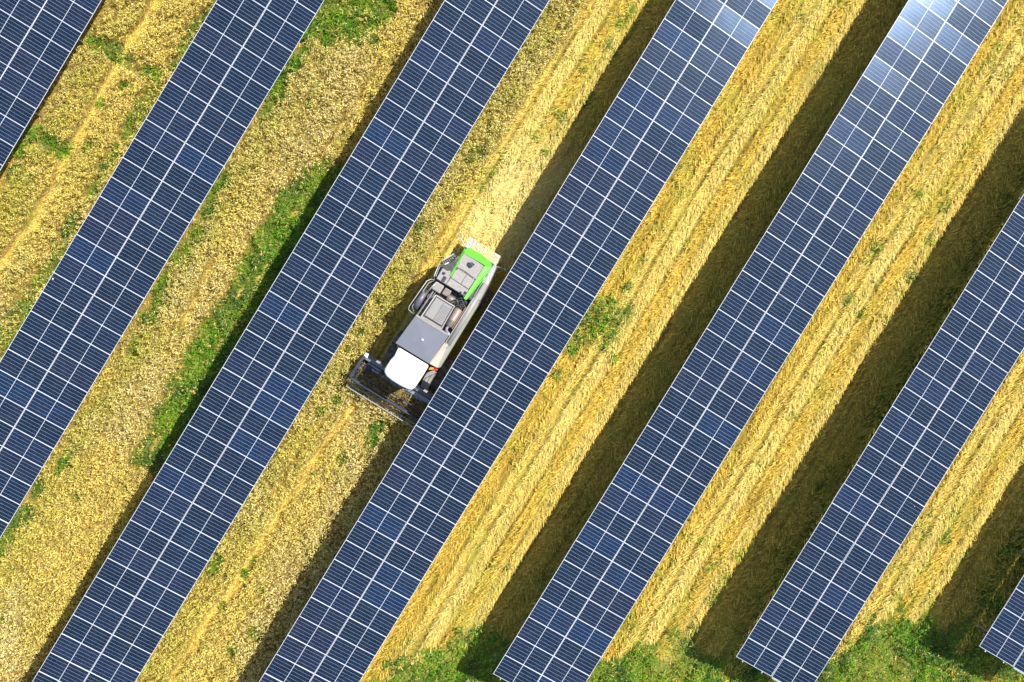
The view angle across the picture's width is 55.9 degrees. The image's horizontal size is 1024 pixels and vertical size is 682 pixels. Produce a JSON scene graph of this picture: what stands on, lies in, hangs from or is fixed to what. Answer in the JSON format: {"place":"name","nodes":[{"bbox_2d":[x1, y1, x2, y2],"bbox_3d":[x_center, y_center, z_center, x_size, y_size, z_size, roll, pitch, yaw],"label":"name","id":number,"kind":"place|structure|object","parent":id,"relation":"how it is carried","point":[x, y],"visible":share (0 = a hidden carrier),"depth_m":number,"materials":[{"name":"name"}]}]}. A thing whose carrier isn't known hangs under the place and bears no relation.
{"place":"outdoors","nodes":[
{"label":"outdoors","id":0,"kind":"place"},
{"bbox_2d":[0,0,1023,681],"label":"ground","id":1,"kind":"structure","parent":0,"point":[848,394],"depth_m":51.42,"materials":[{"name":"yellow plant"}]},
{"bbox_2d":[0,0,101,169],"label":"solar table","id":2,"kind":"object","parent":1,"relation":"on","point":[17,115],"visible":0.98,"depth_m":49.33,"materials":[{"name":"blue glass"}]},
{"bbox_2d":[0,0,323,537],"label":"solar table","id":3,"kind":"object","parent":1,"relation":"on","point":[37,344],"visible":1,"depth_m":49.14,"materials":[{"name":"blue glass"}]},
{"bbox_2d":[32,0,548,681],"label":"solar table","id":4,"kind":"object","parent":1,"relation":"on","point":[416,172],"visible":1,"depth_m":49.02,"materials":[{"name":"blue glass"}]},
{"bbox_2d":[0,0,589,681],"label":"standing wheat","id":5,"kind":"object","parent":1,"relation":"on","point":[328,504],"visible":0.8,"depth_m":51.35,"materials":[{"name":"yellow plant"}]},
{"bbox_2d":[346,234,506,427],"bbox_3d":[-4.035,-0.524,49.692,5.200,3.875,10.404,31,91,1],"label":"combine harvester","id":6,"kind":"object","parent":1,"relation":"on","point":[453,300],"visible":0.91,"depth_m":48.33,"materials":[{"name":"grey metal"}]},
{"bbox_2d":[0,0,1023,681],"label":"stubble straw","id":7,"kind":"object","parent":1,"relation":"on","point":[798,142],"visible":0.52,"depth_m":51.20,"materials":[{"name":"yellow plant"}]},
{"bbox_2d":[0,0,1023,681],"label":"green weeds","id":8,"kind":"object","parent":1,"relation":"on","point":[328,176],"visible":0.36,"depth_m":51.44,"materials":[{"name":"green plant"}]},
{"bbox_2d":[259,0,776,681],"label":"solar table","id":9,"kind":"object","parent":1,"relation":"on","point":[399,498],"visible":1,"depth_m":48.76,"materials":[{"name":"blue glass"}]},
{"bbox_2d":[493,0,1007,681],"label":"solar table","id":10,"kind":"object","parent":1,"relation":"on","point":[883,122],"visible":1,"depth_m":48.51,"materials":[{"name":"blue glass"}]},
{"bbox_2d":[736,194,1023,681],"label":"solar table","id":11,"kind":"object","parent":1,"relation":"on","point":[983,324],"visible":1,"depth_m":48.40,"materials":[{"name":"blue glass"}]},
{"bbox_2d":[974,550,1023,673],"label":"solar table","id":12,"kind":"object","parent":1,"relation":"on","point":[1001,645],"visible":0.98,"depth_m":48.15,"materials":[{"name":"blue glass"}]}
]}

